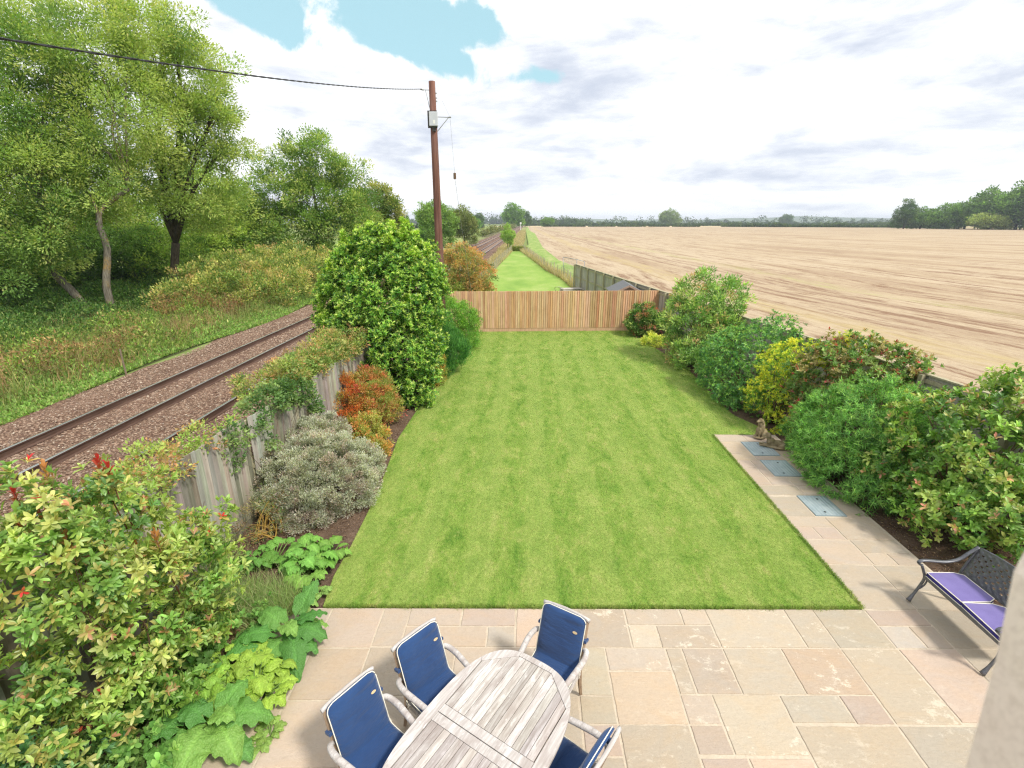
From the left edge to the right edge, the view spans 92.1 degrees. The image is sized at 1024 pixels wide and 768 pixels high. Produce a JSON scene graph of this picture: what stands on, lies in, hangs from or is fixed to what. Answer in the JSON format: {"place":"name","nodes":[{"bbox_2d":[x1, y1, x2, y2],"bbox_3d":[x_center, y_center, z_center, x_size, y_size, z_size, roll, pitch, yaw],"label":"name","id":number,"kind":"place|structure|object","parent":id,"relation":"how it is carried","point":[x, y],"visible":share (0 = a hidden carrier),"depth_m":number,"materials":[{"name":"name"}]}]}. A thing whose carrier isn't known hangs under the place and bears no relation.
{"place":"outdoors","nodes":[
{"label":"outdoors","id":0,"kind":"place"},
{"bbox_2d":[0,275,317,411],"bbox_3d":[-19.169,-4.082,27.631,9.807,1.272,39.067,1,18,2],"label":"verge grass","id":1,"kind":"structure","parent":0,"point":[174,326],"depth_m":20.32,"materials":[{"name":"green plant"}]},
{"bbox_2d":[0,187,37,304],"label":"woodland tree","id":2,"kind":"object","parent":1,"relation":"on","point":[12,265],"visible":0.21,"depth_m":29.43,"materials":[{"name":"green plant"}]},
{"bbox_2d":[1,237,99,298],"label":"understorey tree","id":3,"kind":"object","parent":1,"relation":"on","point":[69,278],"visible":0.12,"depth_m":33.51,"materials":[{"name":"green plant"}]},
{"bbox_2d":[0,0,117,314],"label":"ash tree","id":4,"kind":"object","parent":1,"relation":"on","point":[10,158],"visible":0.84,"depth_m":24.46,"materials":[{"name":"green plant"}]},
{"bbox_2d":[20,328,131,378],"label":"dead stalks","id":5,"kind":"object","parent":1,"relation":"on","point":[76,350],"visible":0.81,"depth_m":18.03,"materials":[{"name":"brown plant"}]},
{"bbox_2d":[33,224,134,295],"bbox_3d":[-31.071,-8.943,35.970,7.080,5.341,6.496,1,18,2],"label":"understorey tree","id":6,"kind":"object","parent":1,"relation":"on","point":[100,252],"visible":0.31,"depth_m":35.48,"materials":[{"name":"green plant"}]},
{"bbox_2d":[0,0,196,306],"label":"ash tree","id":7,"kind":"object","parent":1,"relation":"on","point":[121,40],"visible":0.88,"depth_m":25.50,"materials":[{"name":"green plant"}]},
{"bbox_2d":[76,175,156,263],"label":"understorey tree","id":8,"kind":"object","parent":1,"relation":"on","point":[113,223],"visible":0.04,"depth_m":40.12,"materials":[{"name":"green plant"}]},
{"bbox_2d":[83,223,169,289],"bbox_3d":[-29.361,-9.564,37.901,6.538,5.317,6.101,8,20,23],"label":"understorey tree","id":9,"kind":"object","parent":1,"relation":"on","point":[129,239],"visible":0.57,"depth_m":36.85,"materials":[{"name":"green plant"}]},
{"bbox_2d":[113,200,192,261],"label":"understorey tree","id":10,"kind":"object","parent":1,"relation":"on","point":[151,228],"visible":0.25,"depth_m":40.01,"materials":[{"name":"green plant"}]},
{"bbox_2d":[123,239,203,287],"bbox_3d":[-26.972,-9.046,38.046,5.917,4.258,5.078,1,18,2],"label":"understorey tree","id":11,"kind":"object","parent":1,"relation":"on","point":[162,254],"visible":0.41,"depth_m":37.08,"materials":[{"name":"green plant"}]},
{"bbox_2d":[87,0,263,292],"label":"ash tree","id":12,"kind":"object","parent":1,"relation":"on","point":[184,107],"visible":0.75,"depth_m":29.94,"materials":[{"name":"green plant"}]},
{"bbox_2d":[145,283,220,315],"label":"dead stalks","id":13,"kind":"object","parent":1,"relation":"on","point":[174,307],"visible":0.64,"depth_m":26.49,"materials":[{"name":"brown plant"}]},
{"bbox_2d":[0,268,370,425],"bbox_3d":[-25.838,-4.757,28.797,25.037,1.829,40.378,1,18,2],"label":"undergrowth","id":14,"kind":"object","parent":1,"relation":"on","point":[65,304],"visible":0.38,"depth_m":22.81,"materials":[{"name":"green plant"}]},
{"bbox_2d":[149,171,251,262],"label":"understorey tree","id":15,"kind":"object","parent":1,"relation":"on","point":[185,232],"visible":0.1,"depth_m":42.00,"materials":[{"name":"green plant"}]},
{"bbox_2d":[167,224,237,272],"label":"understorey tree","id":16,"kind":"object","parent":1,"relation":"on","point":[194,244],"visible":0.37,"depth_m":40.47,"materials":[{"name":"green plant"}]},
{"bbox_2d":[210,291,250,315],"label":"dead stalks","id":17,"kind":"object","parent":1,"relation":"on","point":[228,305],"visible":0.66,"depth_m":28.17,"materials":[{"name":"brown plant"}]},
{"bbox_2d":[196,218,275,268],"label":"understorey tree","id":18,"kind":"object","parent":1,"relation":"on","point":[248,245],"visible":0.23,"depth_m":41.77,"materials":[{"name":"green plant"}]},
{"bbox_2d":[138,238,397,310],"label":"bramble bank","id":19,"kind":"structure","parent":1,"relation":"on","point":[257,276],"depth_m":31.68,"materials":[{"name":"green plant"}]},
{"bbox_2d":[226,122,386,269],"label":"ash tree","id":20,"kind":"object","parent":1,"relation":"on","point":[301,182],"visible":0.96,"depth_m":42.15,"materials":[{"name":"green plant"}]},
{"bbox_2d":[348,177,412,255],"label":"dark tree","id":21,"kind":"object","parent":1,"relation":"on","point":[392,203],"visible":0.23,"depth_m":54.18,"materials":[{"name":"green plant"}]},
{"bbox_2d":[92,227,497,263],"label":"pasture","id":22,"kind":"structure","parent":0,"point":[461,239],"depth_m":159.67,"materials":[{"name":"green plant"}]},
{"bbox_2d":[411,199,460,247],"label":"trackside bush","id":23,"kind":"object","parent":22,"relation":"on","point":[426,214],"visible":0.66,"depth_m":105.38,"materials":[{"name":"green plant"}]},
{"bbox_2d":[500,202,525,226],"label":"oak tree","id":24,"kind":"object","parent":22,"relation":"on","point":[513,214],"visible":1,"depth_m":488.46,"materials":[{"name":"green plant"}]},
{"bbox_2d":[0,0,1023,222],"label":"sky","id":25,"kind":"structure","parent":0,"point":[593,109],"materials":[{"name":"white"}]},
{"bbox_2d":[479,251,570,290],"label":"paddock grass","id":26,"kind":"structure","parent":0,"point":[518,271],"depth_m":46.76,"materials":[{"name":"green plant"}]},
{"bbox_2d":[443,240,498,307],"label":"rust tipped bush","id":27,"kind":"object","parent":26,"relation":"on","point":[458,263],"visible":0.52,"depth_m":24.08,"materials":[{"name":"orange plant"}]},
{"bbox_2d":[62,332,1023,767],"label":"garden soil","id":28,"kind":"structure","parent":0,"point":[346,530],"depth_m":8.35,"materials":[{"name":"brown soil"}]},
{"bbox_2d":[0,713,127,767],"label":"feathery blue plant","id":29,"kind":"object","parent":28,"relation":"on","point":[23,747],"visible":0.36,"depth_m":4.28,"materials":[{"name":"green plant"}]},
{"bbox_2d":[0,453,251,767],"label":"photinia bush","id":30,"kind":"object","parent":28,"relation":"on","point":[69,534],"visible":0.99,"depth_m":4.47,"materials":[{"name":"green plant"}]},
{"bbox_2d":[0,419,259,765],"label":"board fence","id":31,"kind":"object","parent":28,"relation":"on","point":[210,482],"visible":0.29,"depth_m":7.16,"materials":[{"name":"grey wood"}]},
{"bbox_2d":[25,410,243,608],"bbox_3d":[-4.947,1.809,6.888,1.297,2.278,3.393,1,18,2],"label":"honeysuckle","id":32,"kind":"object","parent":28,"relation":"on","point":[171,453],"visible":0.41,"depth_m":6.63,"materials":[{"name":"green plant"}]},
{"bbox_2d":[96,646,224,767],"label":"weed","id":33,"kind":"object","parent":28,"relation":"on","point":[100,761],"visible":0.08,"depth_m":4.88,"materials":[{"name":"green plant"}]},
{"bbox_2d":[63,591,279,767],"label":"border groundcover","id":34,"kind":"object","parent":28,"relation":"on","point":[157,726],"visible":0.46,"depth_m":4.79,"materials":[{"name":"green plant"}]},
{"bbox_2d":[146,533,252,671],"bbox_3d":[-4.037,2.811,6.559,1.090,0.722,2.234,-6,19,-18],"label":"border groundcover","id":35,"kind":"object","parent":28,"relation":"on","point":[212,566],"visible":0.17,"depth_m":6.71,"materials":[{"name":"green plant"}]},
{"bbox_2d":[143,679,274,767],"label":"foxglove rosette","id":36,"kind":"object","parent":28,"relation":"in","point":[226,738],"visible":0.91,"depth_m":4.77,"materials":[{"name":"green plant"}]},
{"bbox_2d":[146,639,298,728],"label":"lime coral bells","id":37,"kind":"object","parent":28,"relation":"in","point":[263,678],"visible":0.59,"depth_m":5.44,"materials":[{"name":"green plant"}]},
{"bbox_2d":[199,560,313,632],"bbox_3d":[-3.423,2.847,6.569,1.643,0.491,1.400,1,18,2],"label":"sedge clump","id":38,"kind":"object","parent":28,"relation":"on","point":[257,591],"visible":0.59,"depth_m":6.69,"materials":[{"name":"green plant"}]},
{"bbox_2d":[215,536,303,575],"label":"coral bells","id":39,"kind":"object","parent":28,"relation":"on","point":[270,556],"visible":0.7,"depth_m":7.51,"materials":[{"name":"green plant"}]},
{"bbox_2d":[227,477,292,549],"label":"pale stemmed shrub","id":40,"kind":"object","parent":28,"relation":"on","point":[258,533],"visible":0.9,"depth_m":8.11,"materials":[{"name":"brown plant"}]},
{"bbox_2d":[250,715,287,760],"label":"primrose clump","id":41,"kind":"object","parent":28,"relation":"on","point":[262,741],"visible":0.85,"depth_m":5.01,"materials":[{"name":"green plant"}]},
{"bbox_2d":[225,579,328,682],"bbox_3d":[-2.833,2.995,6.070,1.206,0.539,1.122,1,18,2],"label":"broad leaved plant","id":42,"kind":"object","parent":28,"relation":"in","point":[302,631],"visible":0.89,"depth_m":5.92,"materials":[{"name":"green plant"}]},
{"bbox_2d":[244,339,383,513],"bbox_3d":[-4.232,0.376,11.898,0.188,1.913,7.010,2,18,5],"label":"board fence","id":43,"kind":"object","parent":28,"relation":"on","point":[329,386],"visible":0.13,"depth_m":9.93,"materials":[{"name":"grey wood"}]},
{"bbox_2d":[210,368,325,474],"bbox_3d":[-4.447,1.005,9.326,0.832,2.288,3.244,3,18,8],"label":"ivy","id":44,"kind":"object","parent":43,"relation":"attached to","point":[280,389],"visible":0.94,"depth_m":8.91,"materials":[{"name":"green plant"}]},
{"bbox_2d":[225,322,369,408],"bbox_3d":[-4.617,0.025,11.863,1.947,2.573,5.302,1,18,2],"label":"virginia creeper","id":45,"kind":"object","parent":43,"relation":"attached to","point":[311,355],"visible":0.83,"depth_m":10.92,"materials":[{"name":"green plant"}]},
{"bbox_2d":[282,533,351,589],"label":"coral bells","id":46,"kind":"object","parent":28,"relation":"on","point":[314,557],"visible":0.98,"depth_m":7.30,"materials":[{"name":"green plant"}]},
{"bbox_2d":[252,410,387,535],"bbox_3d":[-3.652,1.441,9.400,2.508,1.457,3.117,1,18,2],"label":"silver shrub","id":47,"kind":"object","parent":28,"relation":"on","point":[336,454],"visible":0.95,"depth_m":8.81,"materials":[{"name":"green plant"}]},
{"bbox_2d":[332,370,384,430],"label":"heavenly bamboo","id":48,"kind":"object","parent":28,"relation":"on","point":[345,379],"visible":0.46,"depth_m":11.85,"materials":[{"name":"orange plant"}]},
{"bbox_2d":[343,409,394,455],"bbox_3d":[-3.378,1.106,11.387,1.714,0.939,1.325,9,20,25],"label":"dwarf nandina","id":49,"kind":"object","parent":28,"relation":"on","point":[361,428],"visible":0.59,"depth_m":11.41,"materials":[{"name":"orange plant"}]},
{"bbox_2d":[340,363,408,424],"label":"heavenly bamboo","id":50,"kind":"object","parent":28,"relation":"on","point":[387,393],"visible":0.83,"depth_m":12.34,"materials":[{"name":"orange plant"}]},
{"bbox_2d":[308,216,453,409],"bbox_3d":[-3.701,-1.963,13.956,3.975,5.297,3.398,6,19,17],"label":"bay tree","id":51,"kind":"object","parent":28,"relation":"on","point":[342,275],"visible":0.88,"depth_m":13.24,"materials":[{"name":"green plant"}]},
{"bbox_2d":[420,81,450,310],"bbox_3d":[-2.724,-6.004,18.924,1.069,9.820,0.410,1,18,2],"label":"utility pole","id":52,"kind":"object","parent":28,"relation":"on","point":[432,115],"visible":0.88,"depth_m":18.21,"materials":[{"name":"wood"}]},
{"bbox_2d":[0,37,418,89],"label":"overhead cable","id":53,"kind":"object","parent":52,"relation":"attached to","point":[70,49],"visible":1,"depth_m":6.25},
{"bbox_2d":[417,308,473,376],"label":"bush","id":54,"kind":"object","parent":28,"relation":"on","point":[458,344],"visible":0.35,"depth_m":16.70,"materials":[{"name":"green plant"}]},
{"bbox_2d":[432,294,483,350],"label":"rounded bush","id":55,"kind":"object","parent":28,"relation":"on","point":[462,324],"visible":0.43,"depth_m":20.06,"materials":[{"name":"green plant"}]},
{"bbox_2d":[446,290,659,331],"bbox_3d":[1.984,-3.481,23.614,10.154,1.944,0.198,-1,18,-2],"label":"board fence","id":56,"kind":"object","parent":28,"relation":"on","point":[501,311],"visible":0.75,"depth_m":23.50,"materials":[{"name":"brown wood"}]},
{"bbox_2d":[621,300,665,337],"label":"photinia bush","id":57,"kind":"object","parent":28,"relation":"on","point":[644,323],"visible":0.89,"depth_m":22.25,"materials":[{"name":"green plant"}]},
{"bbox_2d":[638,330,667,347],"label":"golden edging shrub","id":58,"kind":"object","parent":28,"relation":"on","point":[646,339],"visible":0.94,"depth_m":20.77,"materials":[{"name":"yellow plant"}]},
{"bbox_2d":[654,265,758,375],"bbox_3d":[6.870,-2.292,17.484,3.082,3.718,4.020,1,18,2],"label":"photinia bush","id":59,"kind":"object","parent":28,"relation":"on","point":[720,314],"visible":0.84,"depth_m":17.35,"materials":[{"name":"green plant"}]},
{"bbox_2d":[694,309,807,417],"bbox_3d":[7.024,-0.823,14.434,2.890,2.744,3.834,1,18,2],"label":"green choisya","id":60,"kind":"object","parent":28,"relation":"on","point":[723,383],"visible":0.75,"depth_m":14.28,"materials":[{"name":"green plant"}]},
{"bbox_2d":[573,264,1023,492],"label":"old fence","id":61,"kind":"object","parent":28,"relation":"on","point":[586,278],"visible":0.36,"depth_m":15.64,"materials":[{"name":"grey wood"}]},
{"bbox_2d":[739,329,867,434],"bbox_3d":[7.136,-0.145,12.416,1.966,2.688,2.503,-9,20,-26],"label":"golden choisya","id":62,"kind":"object","parent":28,"relation":"on","point":[774,407],"visible":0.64,"depth_m":12.60,"materials":[{"name":"yellow plant"}]},
{"bbox_2d":[778,369,937,517],"bbox_3d":[6.908,0.920,9.774,2.531,2.404,3.318,1,18,2],"label":"fine leaved choisya","id":63,"kind":"object","parent":28,"relation":"on","point":[806,430],"visible":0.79,"depth_m":9.48,"materials":[{"name":"green plant"}]},
{"bbox_2d":[779,326,945,440],"bbox_3d":[7.925,0.082,11.432,3.132,2.752,1.887,8,20,22],"label":"photinia bush","id":64,"kind":"object","parent":28,"relation":"on","point":[837,367],"visible":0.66,"depth_m":11.02,"materials":[{"name":"green plant"}]},
{"bbox_2d":[850,362,1023,567],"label":"photinia bush","id":65,"kind":"object","parent":28,"relation":"on","point":[975,509],"visible":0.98,"depth_m":7.84,"materials":[{"name":"green plant"}]},
{"bbox_2d":[74,223,1022,387],"bbox_3d":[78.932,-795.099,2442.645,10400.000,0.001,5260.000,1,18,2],"label":"ground","id":66,"kind":"structure","parent":0,"point":[205,344],"depth_m":21.70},
{"bbox_2d":[0,226,522,579],"bbox_3d":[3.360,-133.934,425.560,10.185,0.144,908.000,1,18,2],"label":"ballast bed","id":67,"kind":"object","parent":66,"relation":"on","point":[66,403],"visible":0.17,"depth_m":14.58,"materials":[{"name":"gravel"}]},
{"bbox_2d":[0,227,517,493],"bbox_3d":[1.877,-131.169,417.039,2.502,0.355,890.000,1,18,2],"label":"railway track","id":68,"kind":"structure","parent":67,"relation":"on","point":[60,457],"depth_m":14.65,"materials":[{"name":"metal"}]},
{"bbox_2d":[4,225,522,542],"bbox_3d":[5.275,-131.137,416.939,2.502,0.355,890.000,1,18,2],"label":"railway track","id":69,"kind":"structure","parent":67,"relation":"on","point":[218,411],"depth_m":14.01,"materials":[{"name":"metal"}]},
{"bbox_2d":[449,203,481,244],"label":"trackside bush","id":70,"kind":"object","parent":66,"relation":"on","point":[468,220],"visible":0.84,"depth_m":111.70,"materials":[{"name":"green plant"}]},
{"bbox_2d":[446,230,525,309],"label":"railway bank grass","id":71,"kind":"structure","parent":66,"relation":"on","point":[519,238],"depth_m":90.17,"materials":[{"name":"beige plant"}]},
{"bbox_2d":[477,223,516,236],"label":"field hedge","id":72,"kind":"object","parent":66,"relation":"on","point":[492,230],"visible":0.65,"depth_m":216.89,"materials":[{"name":"green plant"}]},
{"bbox_2d":[548,223,699,226],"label":"field hedge","id":73,"kind":"object","parent":66,"relation":"on","point":[620,225],"visible":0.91,"depth_m":559.58,"materials":[{"name":"green plant"}]},
{"bbox_2d":[557,214,891,223],"bbox_3d":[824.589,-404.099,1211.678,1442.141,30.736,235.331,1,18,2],"label":"woodland","id":74,"kind":"object","parent":66,"relation":"on","point":[805,220],"visible":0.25,"depth_m":1263.77,"materials":[{"name":"green plant"}]},
{"bbox_2d":[958,184,1023,228],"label":"tree","id":75,"kind":"object","parent":66,"relation":"on","point":[979,204],"visible":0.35,"depth_m":351.71,"materials":[{"name":"green plant"}]},
{"bbox_2d":[983,180,1023,229],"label":"tree","id":76,"kind":"object","parent":66,"relation":"on","point":[1005,201],"visible":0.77,"depth_m":336.06,"materials":[{"name":"green plant"}]},
{"bbox_2d":[526,227,573,276],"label":"grass track","id":77,"kind":"structure","parent":0,"point":[534,243],"depth_m":88.12,"materials":[{"name":"green plant"}]},
{"bbox_2d":[519,248,574,287],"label":"tall grass","id":78,"kind":"structure","parent":77,"relation":"on","point":[545,267],"depth_m":52.90,"materials":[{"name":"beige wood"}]},
{"bbox_2d":[323,330,864,611],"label":"lawn","id":79,"kind":"structure","parent":0,"point":[599,570],"depth_m":9.18,"materials":[{"name":"plant"}]},
{"bbox_2d":[201,434,998,767],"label":"patio","id":80,"kind":"structure","parent":0,"point":[903,692],"depth_m":5.77,"materials":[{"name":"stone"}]},
{"bbox_2d":[320,666,414,767],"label":"garden chair","id":81,"kind":"object","parent":80,"relation":"on","point":[362,731],"visible":0.91,"depth_m":4.39,"materials":[{"name":"blue fabric"}]},
{"bbox_2d":[391,617,469,726],"bbox_3d":[-0.770,3.052,4.987,0.678,1.012,0.696,16,24,40],"label":"garden chair","id":82,"kind":"object","parent":80,"relation":"on","point":[425,672],"visible":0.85,"depth_m":4.96,"materials":[{"name":"blue fabric"}]},
{"bbox_2d":[383,650,570,767],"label":"garden table","id":83,"kind":"object","parent":80,"relation":"on","point":[502,709],"visible":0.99,"depth_m":4.44,"materials":[{"name":"grey wood"}]},
{"bbox_2d":[518,599,590,711],"bbox_3d":[0.427,2.971,5.235,0.696,1.012,0.678,11,21,30],"label":"garden chair","id":84,"kind":"object","parent":80,"relation":"on","point":[561,650],"visible":0.73,"depth_m":5.25,"materials":[{"name":"blue fabric"}]},
{"bbox_2d":[549,714,621,767],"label":"garden chair","id":85,"kind":"object","parent":80,"relation":"on","point":[570,754],"visible":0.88,"depth_m":4.28,"materials":[{"name":"blue fabric"}]},
{"bbox_2d":[741,442,780,455],"bbox_3d":[5.726,1.499,11.403,0.588,0.031,0.720,1,18,2],"label":"drain cover","id":86,"kind":"object","parent":80,"relation":"on","point":[755,448],"visible":0.89,"depth_m":11.34,"materials":[{"name":"grey metal"}]},
{"bbox_2d":[759,432,789,449],"bbox_3d":[6.085,1.308,11.405,0.662,0.352,0.314,7,19,21],"label":"dog statue","id":87,"kind":"object","parent":80,"relation":"on","point":[770,442],"visible":0.86,"depth_m":11.37,"materials":[{"name":"stone"}]},
{"bbox_2d":[760,460,800,476],"bbox_3d":[5.712,1.793,10.505,0.558,0.031,0.710,1,18,2],"label":"drain cover","id":88,"kind":"object","parent":80,"relation":"on","point":[780,468],"visible":0.86,"depth_m":10.47,"materials":[{"name":"grey metal"}]},
{"bbox_2d":[797,495,846,516],"bbox_3d":[5.697,2.250,9.113,0.538,0.031,0.680,1,18,2],"label":"drain cover","id":89,"kind":"object","parent":80,"relation":"on","point":[820,506],"visible":1,"depth_m":9.07,"materials":[{"name":"grey metal"}]},
{"bbox_2d":[906,546,1015,675],"bbox_3d":[5.795,2.724,6.101,0.763,0.954,1.230,1,18,2],"label":"metal bench","id":90,"kind":"object","parent":80,"relation":"on","point":[976,552],"visible":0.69,"depth_m":6.31,"materials":[{"name":"metal"}]},
{"bbox_2d":[926,572,994,605],"bbox_3d":[5.788,2.635,6.373,0.466,0.075,0.552,0,18,0],"label":"seat cushion","id":91,"kind":"object","parent":90,"relation":"on","point":[958,588],"visible":0.92,"depth_m":6.34,"materials":[{"name":"fabric"}]},
{"bbox_2d":[961,602,1005,641],"bbox_3d":[5.771,2.811,5.836,0.466,0.075,0.552,1,18,4],"label":"seat cushion","id":92,"kind":"object","parent":90,"relation":"on","point":[989,617],"visible":0.68,"depth_m":5.91,"materials":[{"name":"fabric"}]},
{"bbox_2d":[286,216,1013,222],"bbox_3d":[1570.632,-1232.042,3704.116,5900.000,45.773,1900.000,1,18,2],"label":"hills","id":93,"kind":"structure","parent":0,"point":[797,218],"depth_m":3070.89,"materials":[{"name":"green plant"}]},
{"bbox_2d":[497,226,970,226],"bbox_3d":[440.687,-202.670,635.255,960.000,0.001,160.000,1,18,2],"label":"stubble","id":94,"kind":"object","parent":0,"point":[647,226],"visible":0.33,"depth_m":622.85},
{"bbox_2d":[529,220,889,225],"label":"field hedge","id":95,"kind":"object","parent":94,"relation":"on","point":[638,223],"visible":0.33,"depth_m":699.91,"materials":[{"name":"green plant"}]},
{"bbox_2d":[528,227,1023,396],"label":"stubble field","id":96,"kind":"structure","parent":0,"point":[952,299],"depth_m":50.58,"materials":[{"name":"beige plant"}]},
{"bbox_2d":[721,222,948,228],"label":"field hedge","id":97,"kind":"object","parent":96,"relation":"on","point":[776,224],"visible":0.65,"depth_m":497.82,"materials":[{"name":"green plant"}]},
{"bbox_2d":[889,198,920,228],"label":"tree","id":98,"kind":"object","parent":96,"relation":"on","point":[906,215],"visible":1,"depth_m":375.19,"materials":[{"name":"green plant"}]},
{"bbox_2d":[906,206,945,228],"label":"tree","id":99,"kind":"object","parent":96,"relation":"on","point":[928,215],"visible":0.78,"depth_m":373.86,"materials":[{"name":"green plant"}]},
{"bbox_2d":[923,202,965,228],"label":"tree","id":100,"kind":"object","parent":96,"relation":"on","point":[952,223],"visible":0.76,"depth_m":369.36,"materials":[{"name":"green plant"}]},
{"bbox_2d":[965,212,1014,229],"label":"bush","id":101,"kind":"object","parent":96,"relation":"on","point":[989,221],"visible":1,"depth_m":339.33,"materials":[{"name":"green plant"}]},
{"bbox_2d":[966,553,1023,767],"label":"window reveal","id":102,"kind":"object","parent":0,"point":[998,740],"depth_m":0.49,"materials":[{"name":"paint"}]},
{"label":"far pasture","id":103,"kind":"structure","parent":0,"visible":0},
{"bbox_2d":[658,207,682,223],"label":"tree","id":104,"kind":"object","parent":103,"relation":"on","point":[673,216],"visible":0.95,"depth_m":801.67,"materials":[{"name":"green plant"}]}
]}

